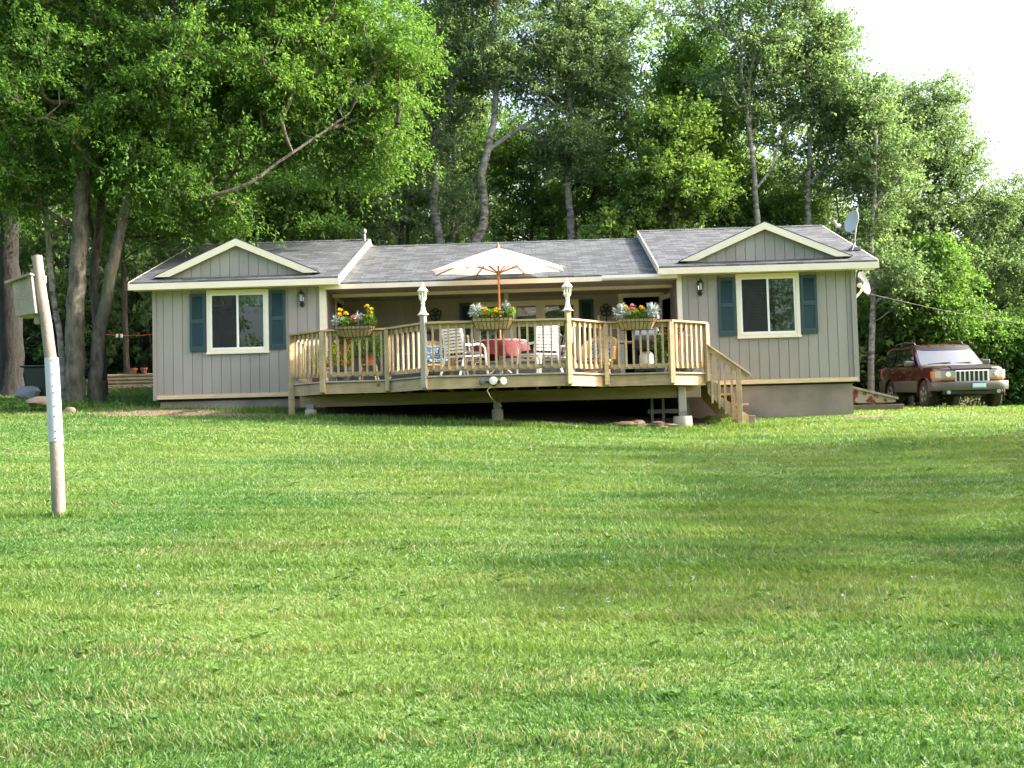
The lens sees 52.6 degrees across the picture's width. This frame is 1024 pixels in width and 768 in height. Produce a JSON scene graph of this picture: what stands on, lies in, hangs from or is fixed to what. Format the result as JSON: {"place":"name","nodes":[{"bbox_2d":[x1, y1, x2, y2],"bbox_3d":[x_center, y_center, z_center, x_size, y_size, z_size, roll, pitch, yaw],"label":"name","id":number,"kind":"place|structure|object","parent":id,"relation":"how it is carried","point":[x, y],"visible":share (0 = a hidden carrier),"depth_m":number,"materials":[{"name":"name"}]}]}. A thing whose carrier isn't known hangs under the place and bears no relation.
{"place":"outdoors","nodes":[
{"label":"outdoors","id":0,"kind":"place"},
{"bbox_2d":[294,401,707,426],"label":"bare soil","id":1,"kind":"structure","parent":0,"point":[551,411],"depth_m":21.75,"materials":[{"name":"black soil"}]},
{"bbox_2d":[287,311,710,426],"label":"deck","id":2,"kind":"structure","parent":1,"relation":"on","point":[323,392],"depth_m":19.55,"materials":[{"name":"brown wood"}]},
{"bbox_2d":[306,351,328,381],"bbox_3d":[-3.828,-0.325,20.411,0.505,0.646,0.486,-2,-3,2],"label":"potted plant","id":3,"kind":"object","parent":2,"relation":"on","point":[317,379],"visible":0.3,"depth_m":20.34,"materials":[{"name":"green plant"}]},
{"bbox_2d":[327,339,357,380],"bbox_3d":[-3.326,-0.467,20.223,0.625,0.887,0.554,-2,-3,2],"label":"potted plant","id":4,"kind":"object","parent":2,"relation":"on","point":[334,355],"visible":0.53,"depth_m":20.15,"materials":[{"name":"green plant"}]},
{"bbox_2d":[335,336,350,352],"bbox_3d":[-3.223,-0.788,19.801,0.323,0.385,0.255,-2,-3,2],"label":"potted plant","id":5,"kind":"object","parent":2,"relation":"hanging from","point":[341,344],"visible":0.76,"depth_m":19.74,"materials":[{"name":"green plant"}]},
{"bbox_2d":[330,304,377,337],"bbox_3d":[-2.977,-1.190,19.546,0.932,0.638,0.322,-2,-3,2],"label":"flower basket","id":6,"kind":"object","parent":2,"relation":"attached to","point":[345,329],"visible":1,"depth_m":19.49,"materials":[{"name":"beige wicker"}]},
{"bbox_2d":[358,364,378,379],"bbox_3d":[-2.822,-0.206,20.393,0.389,0.361,0.389,-2,-3,2],"label":"wooden stool","id":7,"kind":"object","parent":2,"relation":"on","point":[363,366],"visible":0.39,"depth_m":20.28,"materials":[{"name":"brown wood"}]},
{"bbox_2d":[350,335,383,363],"bbox_3d":[-2.847,-0.703,20.393,0.888,0.688,0.748,-2,-3,2],"label":"potted plant","id":8,"kind":"object","parent":7,"relation":"on","point":[370,355],"visible":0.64,"depth_m":20.32,"materials":[{"name":"green plant"}]},
{"bbox_2d":[391,330,434,378],"bbox_3d":[-2.165,-0.534,22.543,0.910,1.187,0.760,-2,-3,2],"label":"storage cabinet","id":9,"kind":"object","parent":2,"relation":"on","point":[429,337],"visible":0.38,"depth_m":22.20,"materials":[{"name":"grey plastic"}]},
{"bbox_2d":[417,282,428,315],"bbox_3d":[-1.624,-1.555,18.820,0.185,0.605,0.185,-3,-3,24],"label":"post lamp","id":10,"kind":"object","parent":2,"relation":"on","point":[422,288],"visible":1,"depth_m":18.78,"materials":[{"name":"white metal"}]},
{"bbox_2d":[420,341,453,374],"bbox_3d":[-1.542,-0.468,21.054,0.747,0.882,0.634,-1,-3,-18],"label":"wicker chair","id":11,"kind":"object","parent":2,"relation":"on","point":[437,343],"visible":0.26,"depth_m":21.00,"materials":[{"name":"brown wicker"}]},
{"bbox_2d":[427,345,451,363],"bbox_3d":[-1.537,-0.601,21.035,0.500,0.419,0.560,-1,-3,-18],"label":"seat cushion","id":12,"kind":"object","parent":11,"relation":"on","point":[436,354],"visible":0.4,"depth_m":21.20,"materials":[{"name":"blue fabric"}]},
{"bbox_2d":[440,329,488,375],"bbox_3d":[-0.933,-0.604,19.870,0.592,1.020,0.801,-4,-4,44],"label":"patio chair","id":13,"kind":"object","parent":2,"relation":"on","point":[445,347],"visible":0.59,"depth_m":19.71,"materials":[{"name":"white plastic"}]},
{"bbox_2d":[446,329,482,355],"bbox_3d":[-0.925,-0.828,19.896,0.470,0.548,0.581,-4,-4,44],"label":"chair cushion","id":14,"kind":"object","parent":13,"relation":"on","point":[467,353],"visible":0.28,"depth_m":19.75,"materials":[{"name":"white fabric"}]},
{"bbox_2d":[449,339,488,374],"bbox_3d":[-0.896,-0.537,21.257,0.592,1.020,0.801,0,-3,-28],"label":"patio chair","id":15,"kind":"object","parent":2,"relation":"on","point":[469,361],"visible":0.15,"depth_m":21.09,"materials":[{"name":"white plastic"}]},
{"bbox_2d":[455,335,478,360],"bbox_3d":[-0.892,-0.762,21.250,0.470,0.548,0.581,0,-3,-28],"label":"chair cushion","id":16,"kind":"object","parent":15,"relation":"on","point":[468,340],"visible":0.13,"depth_m":21.48,"materials":[{"name":"white fabric"}]},
{"bbox_2d":[468,300,515,330],"bbox_3d":[-0.363,-1.242,18.656,0.895,0.549,0.337,-2,-3,2],"label":"flower basket","id":17,"kind":"object","parent":2,"relation":"attached to","point":[493,322],"visible":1,"depth_m":18.61,"materials":[{"name":"beige wicker"}]},
{"bbox_2d":[479,376,506,405],"bbox_3d":[-0.323,0.149,19.253,0.509,0.511,1.348,-2,-3,2],"label":"flood light","id":18,"kind":"object","parent":2,"relation":"attached to","point":[493,381],"visible":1,"depth_m":18.62,"materials":[{"name":"white"}]},
{"bbox_2d":[474,339,521,373],"bbox_3d":[-0.223,-0.462,20.529,1.080,0.762,1.080,-2,-3,2],"label":"patio table","id":19,"kind":"object","parent":2,"relation":"on","point":[500,363],"visible":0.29,"depth_m":20.48,"materials":[{"name":"white plastic"}]},
{"bbox_2d":[430,242,564,338],"bbox_3d":[-0.249,-1.456,20.575,2.625,2.738,2.615,-2,-3,2],"label":"patio umbrella","id":20,"kind":"object","parent":19,"relation":"on","point":[498,261],"visible":0.99,"depth_m":20.37,"materials":[{"name":"white fabric"}]},
{"bbox_2d":[469,339,532,360],"bbox_3d":[-0.226,-0.673,20.548,1.277,0.354,1.272,-2,-3,2],"label":"tablecloth","id":21,"kind":"object","parent":19,"relation":"on","point":[500,348],"visible":0.5,"depth_m":20.02,"materials":[{"name":"red fabric"}]},
{"bbox_2d":[516,326,562,372],"bbox_3d":[0.521,-0.644,19.830,0.592,1.020,0.801,0,-3,-34],"label":"patio chair","id":22,"kind":"object","parent":2,"relation":"on","point":[555,345],"visible":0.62,"depth_m":19.63,"materials":[{"name":"white plastic"}]},
{"bbox_2d":[521,327,554,353],"bbox_3d":[0.504,-0.867,19.858,0.470,0.548,0.581,0,-3,-34],"label":"chair cushion","id":23,"kind":"object","parent":22,"relation":"on","point":[531,351],"visible":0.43,"depth_m":19.69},
{"bbox_2d":[536,327,575,372],"bbox_3d":[0.891,-0.608,20.756,0.801,1.020,0.592,-2,-3,10],"label":"patio chair","id":24,"kind":"object","parent":2,"relation":"on","point":[549,357],"visible":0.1,"depth_m":20.60,"materials":[{"name":"white plastic"}]},
{"bbox_2d":[546,334,564,356],"bbox_3d":[0.865,-0.831,20.771,0.581,0.548,0.470,-2,-3,10],"label":"chair cushion","id":25,"kind":"object","parent":24,"relation":"on","point":[563,352],"visible":0.35,"depth_m":20.53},
{"bbox_2d":[562,278,572,310],"bbox_3d":[0.998,-1.626,18.746,0.185,0.605,0.185,0,-3,-21],"label":"post lamp","id":26,"kind":"object","parent":2,"relation":"on","point":[567,284],"visible":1,"depth_m":18.70,"materials":[{"name":"white metal"}]},
{"bbox_2d":[581,336,616,372],"bbox_3d":[1.780,-0.558,20.960,0.747,0.882,0.634,-3,-3,22],"label":"wicker chair","id":27,"kind":"object","parent":2,"relation":"on","point":[614,343],"visible":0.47,"depth_m":20.93,"materials":[{"name":"brown wicker"}]},
{"bbox_2d":[587,340,610,359],"bbox_3d":[1.767,-0.690,20.941,0.500,0.419,0.560,-3,-3,22],"label":"seat cushion","id":28,"kind":"object","parent":27,"relation":"on","point":[597,342],"visible":0.34,"depth_m":21.07,"materials":[{"name":"blue fabric"}]},
{"bbox_2d":[612,302,661,330],"bbox_3d":[2.341,-1.273,19.381,0.949,0.544,0.349,-2,-3,2],"label":"flower basket","id":29,"kind":"object","parent":2,"relation":"attached to","point":[631,323],"visible":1,"depth_m":19.34,"materials":[{"name":"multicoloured wicker"}]},
{"bbox_2d":[617,327,659,372],"bbox_3d":[2.555,-0.648,20.924,0.820,1.014,0.466,-2,-3,2],"label":"barbecue grill","id":30,"kind":"object","parent":2,"relation":"on","point":[644,342],"visible":0.41,"depth_m":20.73,"materials":[{"name":"black metal"}]},
{"bbox_2d":[652,329,668,371],"bbox_3d":[2.859,-0.640,19.901,0.363,0.881,0.324,-3,-3,32],"label":"potted plant","id":31,"kind":"object","parent":2,"relation":"on","point":[659,341],"visible":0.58,"depth_m":19.85,"materials":[{"name":"green plant"}]},
{"bbox_2d":[663,328,683,349],"bbox_3d":[3.107,-0.932,19.841,0.476,0.550,0.280,-2,-3,2],"label":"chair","id":32,"kind":"object","parent":2,"relation":"on","point":[678,335],"visible":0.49,"depth_m":19.76,"materials":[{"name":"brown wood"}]},
{"bbox_2d":[679,331,694,371],"bbox_3d":[3.361,-0.627,20.050,0.367,0.845,0.362,-2,-3,2],"label":"potted plant","id":33,"kind":"object","parent":2,"relation":"on","point":[685,369],"visible":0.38,"depth_m":19.95,"materials":[{"name":"green plant"}]},
{"bbox_2d":[647,385,690,422],"bbox_3d":[3.106,0.443,20.422,0.850,0.819,0.130,-2,-3,2],"label":"sawhorse","id":34,"kind":"object","parent":1,"relation":"on","point":[652,411],"visible":0.44,"depth_m":20.39,"materials":[{"name":"wood"}]},
{"bbox_2d":[0,386,1023,767],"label":"lawn","id":35,"kind":"structure","parent":0,"point":[576,681],"depth_m":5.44,"materials":[{"name":"plant"}]},
{"bbox_2d":[14,386,40,398],"bbox_3d":[-12.187,0.251,26.060,0.689,0.413,0.302,-2,-3,2],"label":"rock","id":36,"kind":"object","parent":35,"relation":"on","point":[22,392],"visible":0.68,"depth_m":25.95,"materials":[{"name":"blue"}]},
{"bbox_2d":[20,365,45,395],"bbox_3d":[-12.033,-0.056,26.367,0.690,0.810,0.660,-2,-3,2],"label":"trash can","id":37,"kind":"object","parent":35,"relation":"on","point":[34,375],"visible":0.43,"depth_m":26.11,"materials":[{"name":"black plastic"}]},
{"bbox_2d":[32,255,65,517],"bbox_3d":[-4.070,0.062,9.099,0.286,2.407,0.121,-2,-3,2],"label":"wooden pole","id":38,"kind":"object","parent":35,"relation":"on","point":[54,411],"visible":0.93,"depth_m":9.05,"materials":[{"name":"wood"}]},
{"bbox_2d":[4,269,40,324],"bbox_3d":[-4.292,-0.768,9.166,0.268,0.493,0.280,-2,-3,2],"label":"birdhouse","id":39,"kind":"object","parent":38,"relation":"hanging from","point":[25,298],"visible":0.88,"depth_m":9.07,"materials":[{"name":"grey wood"}]},
{"bbox_2d":[0,13,108,397],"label":"broadleaf tree","id":40,"kind":"object","parent":35,"relation":"on","point":[60,343],"visible":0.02,"depth_m":24.07,"materials":[{"name":"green plant"}]},
{"bbox_2d":[0,11,131,396],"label":"broadleaf tree","id":41,"kind":"object","parent":35,"relation":"on","point":[12,356],"visible":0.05,"depth_m":27.78,"materials":[{"name":"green plant"}]},
{"bbox_2d":[63,407,75,412],"bbox_3d":[-8.912,0.563,20.838,0.284,0.196,0.144,-2,-3,2],"label":"rock","id":42,"kind":"object","parent":35,"relation":"on","point":[69,409],"visible":0.51,"depth_m":20.79,"materials":[{"name":"brown stone"}]},
{"bbox_2d":[0,394,146,412],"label":"ground ivy","id":43,"kind":"object","parent":35,"relation":"on","point":[15,404],"visible":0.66,"depth_m":21.69,"materials":[{"name":"green plant"}]},
{"bbox_2d":[26,396,46,405],"bbox_3d":[-9.813,0.353,21.468,0.501,0.211,0.343,-2,-3,2],"label":"boulder","id":44,"kind":"object","parent":43,"relation":"on","point":[39,400],"visible":0.81,"depth_m":21.33,"materials":[{"name":"brown stone"}]},
{"bbox_2d":[102,381,107,402],"bbox_3d":[-9.288,0.199,23.569,0.180,0.530,0.180,-2,-3,2],"label":"short post","id":45,"kind":"object","parent":35,"relation":"on","point":[104,389],"visible":0.65,"depth_m":23.51,"materials":[{"name":"brown wood"}]},
{"bbox_2d":[86,373,152,387],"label":"log wall","id":46,"kind":"structure","parent":35,"relation":"on","point":[123,380],"depth_m":29.80,"materials":[{"name":"brown wood"}]},
{"bbox_2d":[0,0,246,404],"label":"broadleaf tree","id":47,"kind":"object","parent":35,"relation":"on","point":[58,59],"visible":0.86,"depth_m":22.34,"materials":[{"name":"green plant"}]},
{"bbox_2d":[27,5,260,394],"bbox_3d":[-9.650,-4.458,25.512,6.697,10.206,5.620,-2,-3,2],"label":"broadleaf tree","id":48,"kind":"object","parent":35,"relation":"on","point":[96,235],"visible":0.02,"depth_m":24.71,"materials":[{"name":"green plant"}]},
{"bbox_2d":[60,0,455,403],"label":"broadleaf tree","id":49,"kind":"object","parent":35,"relation":"on","point":[254,66],"visible":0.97,"depth_m":23.22,"materials":[{"name":"green plant"}]},
{"bbox_2d":[79,409,891,427],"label":"dirt","id":50,"kind":"structure","parent":35,"relation":"on","point":[172,412],"depth_m":20.74,"materials":[{"name":"brown soil"}]},
{"bbox_2d":[128,221,878,417],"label":"house","id":51,"kind":"structure","parent":35,"relation":"on","point":[774,306],"depth_m":21.71,"materials":[{"name":"paint"}]},
{"bbox_2d":[206,289,269,354],"bbox_3d":[-5.751,-1.305,21.755,1.334,1.350,0.140,-2,-3,2],"label":"window","id":52,"kind":"structure","parent":51,"relation":"in","point":[237,298],"depth_m":21.72,"materials":[{"name":"white plastic"}]},
{"bbox_2d":[297,289,304,306],"bbox_3d":[-4.402,-1.797,21.626,0.160,0.370,0.159,-2,-3,2],"label":"wall lantern","id":53,"kind":"object","parent":51,"relation":"attached to","point":[302,303],"depth_m":21.61,"materials":[{"name":"black metal"}]},
{"bbox_2d":[337,303,342,366],"bbox_3d":[-3.871,-0.846,23.114,0.025,1.920,0.790,-2,-3,2],"label":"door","id":54,"kind":"structure","parent":51,"relation":"in","point":[338,305],"depth_m":23.22,"materials":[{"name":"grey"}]},
{"bbox_2d":[361,229,366,240],"bbox_3d":[-3.634,-3.657,25.442,0.140,0.330,0.140,-2,-3,2],"label":"vent pipe","id":55,"kind":"object","parent":51,"relation":"on","point":[363,231],"visible":0.94,"depth_m":25.40,"materials":[{"name":"white plastic"}]},
{"bbox_2d":[429,308,441,321],"bbox_3d":[-1.738,-1.530,23.516,0.290,0.415,0.043,-2,-3,2],"label":"wall ornament","id":56,"kind":"object","parent":51,"relation":"attached to","point":[435,314],"depth_m":23.50,"materials":[{"name":"black metal"}]},
{"bbox_2d":[473,299,578,362],"bbox_3d":[0.331,-1.196,23.495,2.380,1.380,0.112,-2,-3,2],"label":"window","id":57,"kind":"structure","parent":51,"relation":"in","point":[540,305],"depth_m":23.47,"materials":[{"name":"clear glass"}]},
{"bbox_2d":[600,303,611,320],"bbox_3d":[2.129,-1.615,23.406,0.290,0.415,0.043,-2,-3,2],"label":"wall ornament","id":58,"kind":"object","parent":51,"relation":"attached to","point":[605,310],"depth_m":23.39,"materials":[{"name":"black metal"}]},
{"bbox_2d":[659,293,670,371],"bbox_3d":[3.478,-1.045,22.932,0.030,1.920,0.820,-1,-3,-16],"label":"storm door","id":59,"kind":"structure","parent":51,"relation":"in","point":[664,300],"depth_m":23.10,"materials":[{"name":"white plastic"}]},
{"bbox_2d":[697,278,703,295],"bbox_3d":[3.892,-2.013,21.391,0.160,0.370,0.159,-2,-3,2],"label":"wall lantern","id":60,"kind":"object","parent":51,"relation":"attached to","point":[700,283],"depth_m":21.39,"materials":[{"name":"black metal"}]},
{"bbox_2d":[735,272,801,338],"bbox_3d":[5.296,-1.618,21.459,1.324,1.343,0.170,-2,-3,2],"label":"window","id":61,"kind":"structure","parent":51,"relation":"in","point":[787,284],"depth_m":21.44,"materials":[{"name":"white plastic"}]},
{"bbox_2d":[833,210,860,250],"bbox_3d":[7.131,-3.267,22.193,0.604,0.914,0.536,-2,-3,2],"label":"satellite dish","id":62,"kind":"object","parent":51,"relation":"on","point":[851,221],"visible":0.98,"depth_m":22.20,"materials":[{"name":"grey metal"}]},
{"bbox_2d":[856,277,863,297],"bbox_3d":[7.216,-1.913,21.554,0.258,0.614,0.305,-2,-3,2],"label":"corner floodlight","id":63,"kind":"object","parent":51,"relation":"attached to","point":[859,282],"visible":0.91,"depth_m":21.49,"materials":[{"name":"white metal"}]},
{"bbox_2d":[856,272,870,293],"bbox_3d":[7.608,-2.216,23.004,0.905,0.574,0.435,-1,-3,-6],"label":"satellite dish","id":64,"kind":"object","parent":51,"relation":"attached to","point":[866,287],"visible":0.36,"depth_m":23.17,"materials":[{"name":"grey metal"}]},
{"bbox_2d":[864,292,1022,322],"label":"overhead wire","id":65,"kind":"object","parent":51,"relation":"attached to","point":[944,310],"visible":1,"depth_m":24.38,"materials":[{"name":"grey"}]},
{"bbox_2d":[0,438,1023,767],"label":"weed leaves","id":66,"kind":"object","parent":35,"relation":"on","point":[666,732],"visible":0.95,"depth_m":5.20,"materials":[{"name":"green plant"}]},
{"bbox_2d":[9,418,1021,622],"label":"clover flowers","id":67,"kind":"object","parent":35,"relation":"on","point":[693,576],"visible":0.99,"depth_m":7.75,"materials":[{"name":"white plant"}]},
{"bbox_2d":[613,421,633,425],"bbox_3d":[2.090,0.742,19.358,0.399,0.092,0.248,-2,-3,2],"label":"flat stone","id":68,"kind":"object","parent":35,"relation":"on","point":[625,423],"visible":0.94,"depth_m":19.27,"materials":[{"name":"beige stone"}]},
{"bbox_2d":[664,423,677,428],"bbox_3d":[2.927,0.795,19.496,0.437,0.102,0.270,-2,-3,2],"label":"flat stone","id":69,"kind":"object","parent":35,"relation":"on","point":[672,425],"visible":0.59,"depth_m":19.39,"materials":[{"name":"beige stone"}]},
{"bbox_2d":[648,421,664,426],"bbox_3d":[2.705,0.756,19.465,0.320,0.111,0.248,-2,-3,2],"label":"flat stone","id":70,"kind":"object","parent":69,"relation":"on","point":[657,423],"visible":0.93,"depth_m":19.37,"materials":[{"name":"beige stone"}]},
{"bbox_2d":[700,343,750,423],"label":"wooden steps","id":71,"kind":"structure","parent":35,"relation":"on","point":[725,405],"depth_m":20.01,"materials":[{"name":"brown wood"}]},
{"bbox_2d":[749,415,754,423],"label":"step block","id":72,"kind":"structure","parent":35,"relation":"on","point":[751,418],"depth_m":20.13,"materials":[{"name":"grey concrete"}]},
{"bbox_2d":[853,386,903,409],"bbox_3d":[8.151,0.295,24.462,1.686,0.734,1.380,-2,-3,2],"label":"cellar hatch","id":73,"kind":"object","parent":35,"relation":"on","point":[862,397],"visible":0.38,"depth_m":23.83,"materials":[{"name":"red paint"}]},
{"bbox_2d":[853,389,895,403],"bbox_3d":[8.094,0.226,24.507,1.500,0.480,1.300,-2,-3,2],"label":"door panel","id":74,"kind":"structure","parent":73,"relation":"in","point":[859,397],"depth_m":23.85,"materials":[{"name":"white paint"}]},
{"bbox_2d":[879,341,1008,406],"bbox_3d":[11.419,-0.273,27.640,2.200,1.778,4.699,-2,0,3],"label":"parked car","id":75,"kind":"object","parent":35,"relation":"on","point":[929,374],"visible":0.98,"depth_m":26.61,"materials":[{"name":"red paint"}]},
{"bbox_2d":[27,0,1023,404],"label":"sky","id":76,"kind":"structure","parent":0,"point":[987,36],"materials":[{"name":"white"}]},
{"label":"forest floor","id":77,"kind":"structure","parent":0,"visible":0},
{"bbox_2d":[21,247,85,377],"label":"hemlock sapling","id":78,"kind":"object","parent":77,"relation":"on","point":[25,269],"visible":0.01,"depth_m":35.56,"materials":[{"name":"green plant"}]},
{"bbox_2d":[20,253,88,382],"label":"hemlock sapling","id":79,"kind":"object","parent":77,"relation":"on","point":[29,360],"visible":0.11,"depth_m":33.31,"materials":[{"name":"green plant"}]},
{"bbox_2d":[26,232,133,373],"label":"hemlock sapling","id":80,"kind":"object","parent":77,"relation":"on","point":[103,261],"visible":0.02,"depth_m":35.12,"materials":[{"name":"green plant"}]},
{"bbox_2d":[32,247,130,384],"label":"hemlock sapling","id":81,"kind":"object","parent":77,"relation":"on","point":[63,325],"visible":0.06,"depth_m":32.68,"materials":[{"name":"green plant"}]},
{"bbox_2d":[107,258,152,373],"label":"hemlock sapling","id":82,"kind":"object","parent":77,"relation":"on","point":[137,294],"visible":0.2,"depth_m":33.45,"materials":[{"name":"green plant"}]},
{"bbox_2d":[36,10,226,373],"bbox_3d":[-11.562,-5.639,31.509,6.621,12.015,6.262,-2,-3,2],"label":"broadleaf tree","id":83,"kind":"object","parent":77,"relation":"on","point":[139,225],"visible":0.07,"depth_m":30.90,"materials":[{"name":"green plant"}]},
{"bbox_2d":[113,251,157,373],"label":"hemlock sapling","id":84,"kind":"object","parent":77,"relation":"on","point":[132,279],"visible":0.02,"depth_m":35.64,"materials":[{"name":"green plant"}]},
{"bbox_2d":[114,250,174,373],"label":"hemlock sapling","id":85,"kind":"object","parent":77,"relation":"on","point":[148,346],"visible":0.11,"depth_m":32.54,"materials":[{"name":"green plant"}]},
{"bbox_2d":[167,147,408,246],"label":"maple tree","id":86,"kind":"object","parent":77,"relation":"on","point":[297,218],"visible":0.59,"depth_m":31.15,"materials":[{"name":"green plant"}]},
{"bbox_2d":[313,55,470,245],"bbox_3d":[-3.777,-5.642,32.854,4.199,11.742,5.503,-4,-3,36],"label":"aspen tree","id":87,"kind":"object","parent":77,"relation":"on","point":[411,199],"visible":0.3,"depth_m":32.25,"materials":[{"name":"green plant"}]},
{"bbox_2d":[378,0,506,243],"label":"aspen tree","id":88,"kind":"object","parent":77,"relation":"on","point":[448,120],"visible":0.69,"depth_m":32.22,"materials":[{"name":"green plant"}]},
{"bbox_2d":[420,0,613,242],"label":"aspen tree","id":89,"kind":"object","parent":77,"relation":"on","point":[506,62],"visible":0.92,"depth_m":31.77,"materials":[{"name":"green plant"}]},
{"bbox_2d":[16,0,1023,405],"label":"woods","id":90,"kind":"object","parent":77,"relation":"on","point":[144,318],"depth_m":36.79,"materials":[{"name":"green plant"}]},
{"bbox_2d":[453,98,652,241],"bbox_3d":[1.835,-4.708,34.903,7.512,10.483,4.324,-2,-3,2],"label":"maple tree","id":91,"kind":"object","parent":77,"relation":"on","point":[524,205],"visible":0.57,"depth_m":34.52,"materials":[{"name":"green plant"}]},
{"bbox_2d":[519,0,671,239],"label":"aspen tree","id":92,"kind":"object","parent":77,"relation":"on","point":[590,30],"visible":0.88,"depth_m":32.20,"materials":[{"name":"green plant"}]},
{"bbox_2d":[572,85,751,238],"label":"maple tree","id":93,"kind":"object","parent":77,"relation":"on","point":[691,186],"visible":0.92,"depth_m":30.22,"materials":[{"name":"green plant"}]},
{"bbox_2d":[631,16,842,228],"bbox_3d":[7.262,-5.635,34.150,6.659,13.265,4.572,-2,-3,2],"label":"maple tree","id":94,"kind":"object","parent":77,"relation":"on","point":[682,58],"visible":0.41,"depth_m":33.33,"materials":[{"name":"green plant"}]},
{"bbox_2d":[652,0,837,225],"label":"birch tree","id":95,"kind":"object","parent":77,"relation":"on","point":[746,79],"visible":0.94,"depth_m":31.67,"materials":[{"name":"green plant"}]},
{"bbox_2d":[751,0,898,224],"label":"birch tree","id":96,"kind":"object","parent":77,"relation":"on","point":[826,50],"visible":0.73,"depth_m":32.05,"materials":[{"name":"green plant"}]},
{"bbox_2d":[811,53,946,404],"bbox_3d":[11.118,-4.650,31.476,4.118,10.974,3.937,-3,-3,30],"label":"aspen tree","id":97,"kind":"object","parent":77,"relation":"on","point":[884,183],"visible":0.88,"depth_m":30.96,"materials":[{"name":"green plant"}]},
{"bbox_2d":[852,271,1009,405],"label":"broadleaf tree","id":98,"kind":"object","parent":77,"relation":"on","point":[883,352],"visible":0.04,"depth_m":33.23,"materials":[{"name":"green plant"}]},
{"bbox_2d":[850,58,1018,404],"bbox_3d":[13.702,-4.949,33.961,5.304,11.725,4.570,-2,-3,2],"label":"broadleaf tree","id":99,"kind":"object","parent":77,"relation":"on","point":[948,169],"visible":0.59,"depth_m":33.66,"materials":[{"name":"green plant"}]},
{"bbox_2d":[857,225,1012,405],"bbox_3d":[12.715,-1.980,31.539,4.547,5.581,3.888,-4,-4,39],"label":"broadleaf tree","id":100,"kind":"object","parent":77,"relation":"on","point":[941,322],"visible":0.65,"depth_m":30.91,"materials":[{"name":"green plant"}]},
{"bbox_2d":[922,168,1023,318],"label":"broadleaf tree","id":101,"kind":"object","parent":77,"relation":"on","point":[1006,211],"visible":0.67,"depth_m":33.59,"materials":[{"name":"green plant"}]},
{"bbox_2d":[935,292,1023,405],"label":"broadleaf tree","id":102,"kind":"object","parent":77,"relation":"on","point":[1014,391],"visible":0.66,"depth_m":31.34,"materials":[{"name":"green plant"}]},
{"bbox_3d":[2.271,0.770,19.568,0.448,0.109,0.259,-2,-3,2],"label":"flat stone","id":103,"kind":"object","parent":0,"visible":0},
{"bbox_2d":[632,420,645,423],"bbox_3d":[2.369,0.740,19.620,0.364,0.125,0.299,-2,-3,2],"label":"flat stone","id":104,"kind":"object","parent":103,"relation":"on","point":[639,421],"visible":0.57,"depth_m":19.55,"materials":[{"name":"beige stone"}]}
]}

